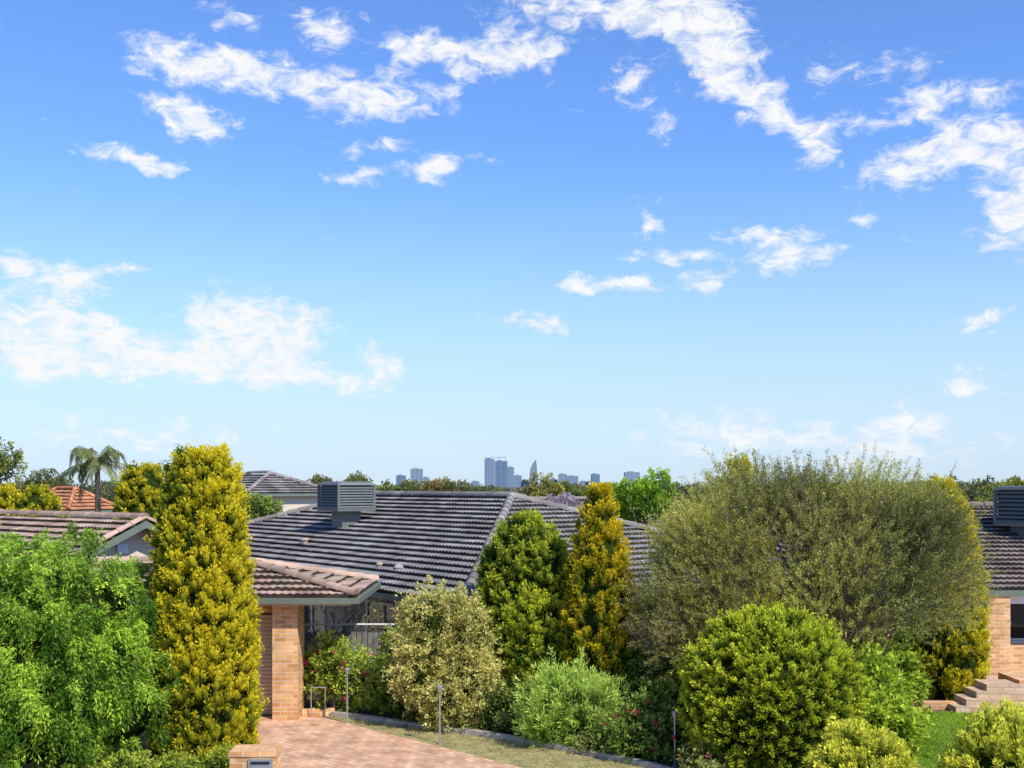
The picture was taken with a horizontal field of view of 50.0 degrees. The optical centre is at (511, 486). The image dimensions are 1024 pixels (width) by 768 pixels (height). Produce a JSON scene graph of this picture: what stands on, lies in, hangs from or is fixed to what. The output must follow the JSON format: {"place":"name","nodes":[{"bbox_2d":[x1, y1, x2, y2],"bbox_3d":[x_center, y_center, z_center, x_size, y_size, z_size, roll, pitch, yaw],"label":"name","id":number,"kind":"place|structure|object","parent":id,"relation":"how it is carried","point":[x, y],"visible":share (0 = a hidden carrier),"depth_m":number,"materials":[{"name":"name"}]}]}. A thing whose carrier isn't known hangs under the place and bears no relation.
{"place":"outdoors","nodes":[
{"label":"outdoors","id":0,"kind":"place"},
{"bbox_2d":[245,497,320,524],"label":"walls","id":1,"kind":"structure","parent":0,"point":[289,503],"depth_m":55.65,"materials":[{"name":"paint"}]},
{"bbox_2d":[240,474,320,493],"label":"roof tiles","id":2,"kind":"object","parent":1,"relation":"on","point":[272,484],"visible":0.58,"depth_m":55.84,"materials":[{"name":"tile"}]},
{"bbox_2d":[243,470,320,491],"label":"ridge caps","id":3,"kind":"object","parent":2,"relation":"on","point":[258,481],"visible":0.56,"depth_m":56.72,"materials":[{"name":"grey tile"}]},
{"bbox_2d":[269,496,316,496],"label":"soffit","id":4,"kind":"structure","parent":1,"relation":"on","point":[293,496],"depth_m":55.31,"materials":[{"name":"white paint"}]},
{"bbox_2d":[251,493,316,496],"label":"gutter","id":5,"kind":"object","parent":4,"relation":"on","point":[313,494],"visible":0.31,"depth_m":55.05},
{"bbox_2d":[256,716,520,767],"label":"driveway","id":6,"kind":"structure","parent":0,"point":[312,742],"depth_m":19.16,"materials":[{"name":"brick"}]},
{"bbox_2d":[311,686,325,716],"bbox_3d":[-3.860,4.290,21.850,0.301,0.620,0.024,0,0,0],"label":"garden hoop stake","id":7,"kind":"object","parent":6,"relation":"on","point":[311,699],"visible":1,"depth_m":21.84,"materials":[{"name":"metal"}]},
{"bbox_2d":[344,668,349,723],"bbox_3d":[-3.200,4.060,21.300,0.130,1.080,0.130,0,0,0],"label":"garden stake light","id":8,"kind":"object","parent":6,"relation":"on","point":[347,673],"visible":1,"depth_m":21.29,"materials":[{"name":"metal"}]},
{"bbox_2d":[410,468,428,486],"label":"skyscraper","id":9,"kind":"structure","parent":0,"point":[416,473],"depth_m":7970.00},
{"bbox_2d":[0,487,953,767],"bbox_3d":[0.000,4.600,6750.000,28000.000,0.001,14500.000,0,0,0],"label":"ground","id":10,"kind":"structure","parent":0,"point":[328,705],"depth_m":21.95,"materials":[{"name":"soil"}]},
{"bbox_2d":[0,482,24,515],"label":"golden cypress tree","id":11,"kind":"object","parent":10,"relation":"on","point":[7,500],"visible":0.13,"depth_m":37.24,"materials":[{"name":"yellow plant"}]},
{"bbox_2d":[0,436,27,486],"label":"gum tree","id":12,"kind":"object","parent":10,"relation":"on","point":[6,463],"visible":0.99,"depth_m":44.94,"materials":[{"name":"green plant"}]},
{"bbox_2d":[15,482,69,516],"bbox_3d":[-16.412,2.256,37.980,2.644,4.871,2.527,0,0,0],"label":"golden cypress tree","id":13,"kind":"object","parent":10,"relation":"on","point":[33,497],"visible":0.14,"depth_m":37.67,"materials":[{"name":"yellow plant"}]},
{"bbox_2d":[19,467,74,493],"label":"gum tree","id":14,"kind":"object","parent":10,"relation":"on","point":[50,480],"visible":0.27,"depth_m":88.87,"materials":[{"name":"green plant"}]},
{"bbox_2d":[50,445,126,517],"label":"palm tree","id":15,"kind":"object","parent":10,"relation":"on","point":[95,463],"visible":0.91,"depth_m":49.89,"materials":[{"name":"green plant"}]},
{"bbox_2d":[0,521,184,767],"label":"weeping tree","id":16,"kind":"object","parent":10,"relation":"on","point":[73,645],"visible":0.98,"depth_m":16.37,"materials":[{"name":"green plant"}]},
{"bbox_2d":[98,529,157,562],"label":"gable walls","id":17,"kind":"structure","parent":10,"relation":"on","point":[138,546],"depth_m":28.41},
{"bbox_2d":[0,515,156,561],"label":"gable roof tiles","id":18,"kind":"object","parent":17,"relation":"on","point":[27,526],"visible":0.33,"depth_m":29.36,"materials":[{"name":"tile"}]},
{"bbox_2d":[0,509,156,554],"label":"gable ridge caps","id":19,"kind":"object","parent":18,"relation":"on","point":[138,517],"visible":0.56,"depth_m":29.07,"materials":[{"name":"tile"}]},
{"bbox_2d":[117,543,127,553],"bbox_3d":[-9.952,1.580,28.022,0.020,0.250,0.300,0,0,38],"label":"gable vent","id":20,"kind":"object","parent":17,"relation":"attached to","point":[122,548],"visible":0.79,"depth_m":28.01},
{"bbox_2d":[87,521,157,555],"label":"barge boards","id":21,"kind":"object","parent":17,"relation":"attached to","point":[129,533],"visible":0.31,"depth_m":27.53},
{"bbox_2d":[30,740,232,767],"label":"groundcover plants","id":22,"kind":"object","parent":10,"relation":"on","point":[222,760],"visible":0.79,"depth_m":16.63,"materials":[{"name":"green plant"}]},
{"bbox_2d":[109,460,164,519],"bbox_3d":[-12.107,1.894,35.979,2.318,5.596,2.321,0,0,28],"label":"golden cypress tree","id":23,"kind":"object","parent":10,"relation":"on","point":[135,489],"visible":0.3,"depth_m":35.48,"materials":[{"name":"yellow plant"}]},
{"bbox_2d":[141,442,268,767],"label":"golden cypress tree","id":24,"kind":"object","parent":10,"relation":"on","point":[203,565],"visible":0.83,"depth_m":17.43,"materials":[{"name":"yellow plant"}]},
{"bbox_2d":[133,605,303,719],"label":"walls","id":25,"kind":"structure","parent":10,"relation":"on","point":[287,661],"depth_m":21.60,"materials":[{"name":"orange brick"}]},
{"bbox_2d":[145,604,350,604],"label":"soffit","id":26,"kind":"structure","parent":25,"relation":"on","point":[302,604],"depth_m":21.35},
{"bbox_2d":[129,583,380,603],"bbox_3d":[-7.725,2.217,22.950,9.550,0.105,3.460,0,0,0],"label":"gutter","id":27,"kind":"object","parent":26,"relation":"on","point":[362,597],"visible":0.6,"depth_m":21.22,"materials":[{"name":"metal"}]},
{"bbox_2d":[43,562,376,597],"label":"roof tiles","id":28,"kind":"object","parent":27,"relation":"on","point":[269,583],"visible":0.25,"depth_m":21.86,"materials":[{"name":"tile"}]},
{"bbox_2d":[3,556,378,594],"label":"ridge caps","id":29,"kind":"object","parent":28,"relation":"on","point":[276,565],"visible":0.6,"depth_m":22.86,"materials":[{"name":"pink tile"}]},
{"bbox_2d":[256,605,271,612],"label":"garage lintel","id":30,"kind":"structure","parent":25,"relation":"in","point":[267,609],"depth_m":21.96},
{"bbox_2d":[228,744,281,767],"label":"brick letterbox","id":31,"kind":"object","parent":10,"relation":"on","point":[254,755],"visible":1,"depth_m":15.19,"materials":[{"name":"brick"}]},
{"bbox_2d":[243,614,271,713],"bbox_3d":[-5.910,3.583,22.130,2.360,2.005,0.070,0,0,0],"label":"garage roller door","id":32,"kind":"structure","parent":10,"relation":"on","point":[265,634],"depth_m":22.09,"materials":[{"name":"metal"}]},
{"bbox_2d":[242,491,285,524],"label":"gum tree","id":33,"kind":"object","parent":10,"relation":"on","point":[266,505],"visible":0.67,"depth_m":45.51,"materials":[{"name":"green plant"}]},
{"bbox_2d":[302,708,334,716],"bbox_3d":[-3.882,4.530,22.017,0.649,0.140,0.252,0,0,0],"label":"rose bed brick edging","id":34,"kind":"object","parent":10,"relation":"on","point":[315,712],"visible":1,"depth_m":21.93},
{"bbox_2d":[306,473,333,485],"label":"gum tree","id":35,"kind":"object","parent":10,"relation":"on","point":[318,479],"visible":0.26,"depth_m":87.95,"materials":[{"name":"green plant"}]},
{"bbox_2d":[304,623,397,692],"bbox_3d":[-3.205,3.849,24.570,2.880,1.581,0.190,0,0,0],"label":"paling fence","id":36,"kind":"object","parent":10,"relation":"on","point":[362,638],"visible":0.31,"depth_m":24.59,"materials":[{"name":"white paint"}]},
{"bbox_2d":[303,629,403,716],"bbox_3d":[-3.190,3.803,22.353,2.564,1.886,1.518,0,0,0],"label":"rose bush","id":37,"kind":"object","parent":10,"relation":"on","point":[328,672],"visible":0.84,"depth_m":22.10,"materials":[{"name":"plant"}]},
{"bbox_2d":[341,469,373,481],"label":"gum tree","id":38,"kind":"object","parent":10,"relation":"on","point":[358,477],"visible":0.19,"depth_m":89.90,"materials":[{"name":"green plant"}]},
{"bbox_2d":[372,622,418,717],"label":"rose bush","id":39,"kind":"object","parent":10,"relation":"on","point":[385,642],"visible":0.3,"depth_m":22.04,"materials":[{"name":"green plant"}]},
{"bbox_2d":[390,478,424,490],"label":"gum tree","id":40,"kind":"object","parent":10,"relation":"on","point":[412,485],"visible":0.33,"depth_m":81.47,"materials":[{"name":"green plant"}]},
{"bbox_2d":[418,476,457,491],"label":"gum tree","id":41,"kind":"object","parent":10,"relation":"on","point":[436,484],"visible":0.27,"depth_m":79.19,"materials":[{"name":"green plant"}]},
{"bbox_2d":[439,479,479,491],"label":"gum tree","id":42,"kind":"object","parent":10,"relation":"on","point":[448,484],"visible":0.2,"depth_m":77.92,"materials":[{"name":"green plant"}]},
{"bbox_2d":[384,666,541,731],"bbox_3d":[-0.596,4.030,21.287,3.696,1.396,1.890,0,0,22],"label":"dark green shrub","id":43,"kind":"object","parent":10,"relation":"on","point":[501,700],"visible":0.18,"depth_m":20.71,"materials":[{"name":"green plant"}]},
{"bbox_2d":[0,473,1017,520],"bbox_3d":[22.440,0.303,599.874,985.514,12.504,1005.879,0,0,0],"label":"distant tree line","id":44,"kind":"object","parent":10,"relation":"on","point":[108,492],"visible":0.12,"depth_m":140.99,"materials":[{"name":"green plant"}]},
{"bbox_2d":[470,508,572,717],"bbox_3d":[0.278,2.540,21.920,2.314,4.252,2.409,0,0,20],"label":"green gold cypress tree","id":45,"kind":"object","parent":10,"relation":"on","point":[519,567],"visible":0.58,"depth_m":21.17,"materials":[{"name":"green plant"}]},
{"bbox_2d":[521,471,564,499],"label":"gum tree","id":46,"kind":"object","parent":10,"relation":"on","point":[538,490],"visible":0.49,"depth_m":71.87,"materials":[{"name":"green plant"}]},
{"bbox_2d":[546,491,583,510],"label":"jacaranda tree","id":47,"kind":"object","parent":10,"relation":"on","point":[573,502],"visible":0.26,"depth_m":42.78,"materials":[{"name":"purple plant"}]},
{"bbox_2d":[550,480,588,499],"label":"gum tree","id":48,"kind":"object","parent":10,"relation":"on","point":[572,489],"visible":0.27,"depth_m":74.63,"materials":[{"name":"green plant"}]},
{"bbox_2d":[507,646,642,747],"bbox_3d":[1.121,3.836,19.480,2.476,2.027,1.768,0,0,9],"label":"light green shrub","id":49,"kind":"object","parent":10,"relation":"on","point":[558,711],"visible":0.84,"depth_m":19.24,"materials":[{"name":"green plant"}]},
{"bbox_2d":[553,481,640,693],"bbox_3d":[1.611,2.296,21.022,1.742,4.840,1.740,0,0,0],"label":"golden cypress tree","id":50,"kind":"object","parent":10,"relation":"on","point":[597,563],"visible":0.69,"depth_m":20.60,"materials":[{"name":"yellow plant"}]},
{"bbox_2d":[612,493,647,529],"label":"broadleaf tree","id":51,"kind":"object","parent":10,"relation":"on","point":[626,514],"visible":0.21,"depth_m":39.05,"materials":[{"name":"green plant"}]},
{"bbox_2d":[611,466,680,529],"bbox_3d":[4.722,1.935,37.888,2.557,5.335,2.529,0,0,-37],"label":"broadleaf tree","id":52,"kind":"object","parent":10,"relation":"on","point":[639,490],"visible":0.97,"depth_m":37.79,"materials":[{"name":"green plant"}]},
{"bbox_2d":[601,597,712,731],"bbox_3d":[2.886,3.408,20.643,2.911,2.841,2.746,0,0,0],"label":"dark green shrub","id":53,"kind":"object","parent":10,"relation":"on","point":[634,678],"visible":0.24,"depth_m":20.05,"materials":[{"name":"green plant"}]},
{"bbox_2d":[671,710,677,767],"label":"garden stake light","id":54,"kind":"object","parent":10,"relation":"on","point":[674,715],"visible":0.87,"depth_m":17.99,"materials":[{"name":"metal"}]},
{"bbox_2d":[689,452,783,620],"bbox_3d":[5.315,1.940,25.987,2.155,5.535,2.146,0,0,-32],"label":"golden cypress tree","id":55,"kind":"object","parent":10,"relation":"on","point":[748,463],"visible":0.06,"depth_m":25.70,"materials":[{"name":"yellow plant"}]},
{"bbox_2d":[672,597,871,767],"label":"round cypress bush","id":56,"kind":"object","parent":10,"relation":"on","point":[775,685],"visible":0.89,"depth_m":17.02,"materials":[{"name":"green plant"}]},
{"bbox_2d":[610,439,1009,684],"bbox_3d":[5.530,1.859,20.449,7.491,5.534,4.467,0,0,0],"label":"feathery olive bottlebrush tree","id":57,"kind":"object","parent":10,"relation":"on","point":[721,540],"visible":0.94,"depth_m":20.01,"materials":[{"name":"green plant"}]},
{"bbox_2d":[836,627,936,756],"bbox_3d":[6.513,3.671,19.469,2.063,2.280,3.098,0,0,28],"label":"broadleaf shrub","id":58,"kind":"object","parent":10,"relation":"on","point":[890,685],"visible":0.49,"depth_m":18.96,"materials":[{"name":"green plant"}]},
{"bbox_2d":[912,700,959,709],"bbox_3d":[8.350,4.540,22.750,1.900,0.160,0.240,0,0,0],"label":"brick border","id":59,"kind":"object","parent":10,"relation":"on","point":[938,704],"visible":0.14,"depth_m":22.63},
{"bbox_2d":[889,474,994,699],"bbox_3d":[9.446,2.238,24.230,2.275,5.082,2.256,0,0,24],"label":"golden cypress tree","id":60,"kind":"object","parent":10,"relation":"on","point":[956,666],"visible":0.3,"depth_m":23.53,"materials":[{"name":"yellow plant"}]},
{"bbox_2d":[948,672,1023,712],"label":"brick steps","id":61,"kind":"structure","parent":10,"relation":"on","point":[1010,685],"depth_m":22.60,"materials":[{"name":"brick"}]},
{"bbox_2d":[961,696,1023,754],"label":"golden bush","id":62,"kind":"object","parent":10,"relation":"on","point":[1004,706],"visible":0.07,"depth_m":13.32,"materials":[{"name":"yellow plant"}]},
{"bbox_2d":[974,474,1023,506],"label":"gum tree","id":63,"kind":"object","parent":10,"relation":"on","point":[1015,481],"visible":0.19,"depth_m":44.71,"materials":[{"name":"green plant"}]},
{"bbox_2d":[325,715,643,767],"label":"verge lawn","id":64,"kind":"structure","parent":0,"point":[397,729],"depth_m":19.18,"materials":[{"name":"plant"}]},
{"bbox_2d":[437,685,442,743],"bbox_3d":[-1.290,4.075,19.600,0.130,1.050,0.130,0,0,0],"label":"garden stake light","id":65,"kind":"object","parent":64,"relation":"on","point":[439,687],"visible":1,"depth_m":19.59,"materials":[{"name":"metal"}]},
{"bbox_2d":[381,574,507,732],"bbox_3d":[-1.267,3.257,21.013,2.415,3.150,2.003,0,0,0],"label":"variegated cream shrub","id":66,"kind":"object","parent":64,"relation":"on","point":[433,628],"visible":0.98,"depth_m":20.61,"materials":[{"name":"beige plant"}]},
{"bbox_2d":[331,711,672,767],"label":"garden edging","id":67,"kind":"object","parent":64,"relation":"on","point":[565,748],"visible":0.86,"depth_m":19.87,"materials":[{"name":"concrete"}]},
{"bbox_2d":[450,708,734,767],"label":"garden plants","id":68,"kind":"object","parent":64,"relation":"on","point":[698,759],"visible":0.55,"depth_m":18.83,"materials":[{"name":"green plant"}]},
{"bbox_2d":[582,686,695,764],"bbox_3d":[2.138,4.094,18.676,1.966,1.314,1.632,0,0,0],"label":"pink flowering shrub","id":69,"kind":"object","parent":64,"relation":"on","point":[646,732],"visible":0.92,"depth_m":18.39,"materials":[{"name":"green plant"}]},
{"bbox_2d":[802,715,930,767],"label":"golden bush","id":70,"kind":"object","parent":64,"relation":"on","point":[846,744],"visible":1,"depth_m":12.09,"materials":[{"name":"yellow plant"}]},
{"bbox_2d":[935,700,1023,767],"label":"golden bush","id":71,"kind":"object","parent":64,"relation":"on","point":[984,742],"visible":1,"depth_m":11.77,"materials":[{"name":"yellow plant"}]},
{"bbox_2d":[484,456,493,486],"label":"skyscraper","id":72,"kind":"structure","parent":0,"point":[488,471],"depth_m":7970.00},
{"bbox_2d":[495,456,506,486],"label":"skyscraper","id":73,"kind":"structure","parent":0,"point":[500,473],"depth_m":7990.00,"materials":[{"name":"blue glass"}]},
{"bbox_2d":[311,592,709,661],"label":"walls","id":74,"kind":"structure","parent":0,"point":[338,610],"depth_m":27.43,"materials":[{"name":"beige brick"}]},
{"bbox_2d":[304,605,325,636],"bbox_3d":[-5.280,3.333,28.880,0.120,1.165,1.500,0,0,-38],"label":"window","id":75,"kind":"structure","parent":74,"relation":"attached to","point":[319,616],"depth_m":28.73,"materials":[{"name":"glass"}]},
{"bbox_2d":[304,599,409,653],"bbox_3d":[-3.608,3.278,25.005,2.591,1.658,0.761,0,0,0],"label":"climbing vine","id":76,"kind":"object","parent":74,"relation":"attached to","point":[359,621],"visible":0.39,"depth_m":25.00,"materials":[{"name":"green plant"}]},
{"bbox_2d":[366,600,403,649],"bbox_3d":[-3.053,3.333,26.051,0.120,1.165,1.700,0,0,-38],"label":"window","id":77,"kind":"structure","parent":74,"relation":"attached to","point":[386,606],"depth_m":26.19,"materials":[{"name":"white paint"}]},
{"bbox_2d":[507,466,513,486],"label":"skyscraper","id":78,"kind":"structure","parent":0,"point":[510,476],"depth_m":8030.00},
{"bbox_2d":[0,0,1023,486],"label":"sky","id":79,"kind":"structure","parent":0,"point":[384,240],"materials":[{"name":"blue"}]},
{"bbox_2d":[514,475,521,486],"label":"skyscraper","id":80,"kind":"structure","parent":0,"point":[517,480],"depth_m":8050.00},
{"bbox_2d":[244,494,792,603],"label":"roof tiles","id":81,"kind":"object","parent":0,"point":[440,538],"visible":0.54,"depth_m":30.01,"materials":[{"name":"tile"}]},
{"bbox_2d":[332,511,360,527],"bbox_3d":[-5.040,1.020,33.350,0.640,0.560,0.640,0,0,-38],"label":"cooler duct","id":82,"kind":"object","parent":81,"relation":"on","point":[342,519],"visible":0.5,"depth_m":33.10,"materials":[{"name":"metal"}]},
{"bbox_2d":[317,481,375,511],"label":"cooler louvres","id":83,"kind":"object","parent":81,"relation":"on","point":[338,496],"visible":0.98,"depth_m":32.91,"materials":[{"name":"metal"}]},
{"bbox_2d":[321,485,370,507],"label":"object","id":84,"kind":"object","parent":83,"relation":"in","point":[346,491],"visible":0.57,"depth_m":32.98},
{"bbox_2d":[247,491,789,598],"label":"ridge caps","id":85,"kind":"object","parent":81,"relation":"on","point":[471,582],"visible":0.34,"depth_m":30.83,"materials":[{"name":"grey tile"}]},
{"bbox_2d":[530,460,537,485],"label":"sail shaped skyscraper","id":86,"kind":"structure","parent":0,"point":[533,467],"depth_m":7975.00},
{"bbox_2d":[567,475,577,484],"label":"skyscraper","id":87,"kind":"structure","parent":0,"point":[572,479],"depth_m":7970.00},
{"bbox_2d":[591,473,599,483],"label":"skyscraper","id":88,"kind":"structure","parent":0,"point":[595,477],"depth_m":7970.00,"materials":[{"name":"blue glass"}]},
{"bbox_2d":[624,471,639,486],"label":"skyscraper","id":89,"kind":"structure","parent":0,"point":[632,475],"depth_m":7970.00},
{"bbox_2d":[780,596,1023,652],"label":"walls","id":90,"kind":"structure","parent":0,"point":[875,625],"depth_m":27.30,"materials":[{"name":"orange brick"}]},
{"bbox_2d":[1010,604,1023,642],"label":"window","id":91,"kind":"structure","parent":90,"relation":"attached to","point":[1016,623],"depth_m":28.88,"materials":[{"name":"white paint"}]},
{"bbox_2d":[910,710,976,767],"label":"lawn","id":92,"kind":"structure","parent":0,"point":[944,736],"depth_m":20.17,"materials":[{"name":"plant"}]},
{"bbox_2d":[973,675,997,678],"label":"patio","id":93,"kind":"structure","parent":0,"point":[992,677],"depth_m":26.39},
{"bbox_2d":[985,596,1009,674],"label":"porch brick pier","id":94,"kind":"structure","parent":93,"relation":"on","point":[1000,658],"depth_m":26.70,"materials":[{"name":"brick"}]},
{"bbox_2d":[1010,596,1023,603],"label":"porch beam","id":95,"kind":"structure","parent":94,"relation":"on","point":[1016,599],"depth_m":26.85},
{"bbox_2d":[1010,645,1023,671],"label":"porch planter wall","id":96,"kind":"structure","parent":0,"point":[1016,658],"depth_m":26.80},
{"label":"soffit","id":97,"kind":"object","parent":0,"visible":0},
{"bbox_2d":[369,588,693,609],"bbox_3d":[-2.480,2.502,34.150,12.100,0.135,20.118,0,0,-38],"label":"gutter","id":98,"kind":"object","parent":97,"relation":"on","point":[385,596],"depth_m":24.81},
{"bbox_3d":[17.500,2.665,33.000,21.450,0.030,12.450,0,0,0],"label":"soffit","id":99,"kind":"object","parent":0,"visible":0},
{"bbox_2d":[782,590,1023,595],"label":"gutter","id":100,"kind":"object","parent":99,"relation":"on","point":[1008,592],"depth_m":26.65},
{"bbox_2d":[774,507,1023,589],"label":"roof tiles","id":101,"kind":"object","parent":100,"relation":"on","point":[1006,544],"visible":0.12,"depth_m":29.21,"materials":[{"name":"tile"}]},
{"bbox_2d":[776,501,997,585],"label":"ridge caps","id":102,"kind":"object","parent":101,"relation":"on","point":[988,503],"visible":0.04,"depth_m":32.91,"materials":[{"name":"grey tile"}]},
{"bbox_2d":[993,486,1023,526],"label":"cooler louvres","id":103,"kind":"object","parent":101,"relation":"on","point":[1002,522],"visible":0.91,"depth_m":30.47,"materials":[{"name":"metal"}]},
{"bbox_2d":[998,490,1023,522],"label":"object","id":104,"kind":"object","parent":103,"relation":"in","point":[1011,506],"visible":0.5,"depth_m":30.43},
{"bbox_2d":[1010,526,1023,537],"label":"cooler duct","id":105,"kind":"object","parent":101,"relation":"on","point":[1016,529],"visible":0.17,"depth_m":30.48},
{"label":"soffit","id":106,"kind":"object","parent":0,"visible":0},
{"bbox_2d":[80,510,111,511],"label":"gutter","id":107,"kind":"object","parent":106,"relation":"on","point":[101,510],"visible":0.19,"depth_m":60.47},
{"bbox_2d":[52,488,114,510],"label":"roof tiles","id":108,"kind":"object","parent":107,"relation":"on","point":[87,502],"visible":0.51,"depth_m":60.42,"materials":[{"name":"tile"}]},
{"bbox_2d":[52,486,112,509],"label":"ridge caps","id":109,"kind":"object","parent":108,"relation":"on","point":[71,497],"visible":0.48,"depth_m":60.95,"materials":[{"name":"tile"}]},
{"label":"walls","id":110,"kind":"object","parent":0,"visible":0},
{"bbox_2d":[534,500,672,527],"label":"roof tiles","id":111,"kind":"object","parent":110,"relation":"on","point":[568,502],"visible":0.02,"depth_m":51.92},
{"bbox_2d":[517,496,679,521],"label":"ridge caps","id":112,"kind":"object","parent":111,"relation":"on","point":[575,497],"visible":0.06,"depth_m":52.60,"materials":[{"name":"grey tile"}]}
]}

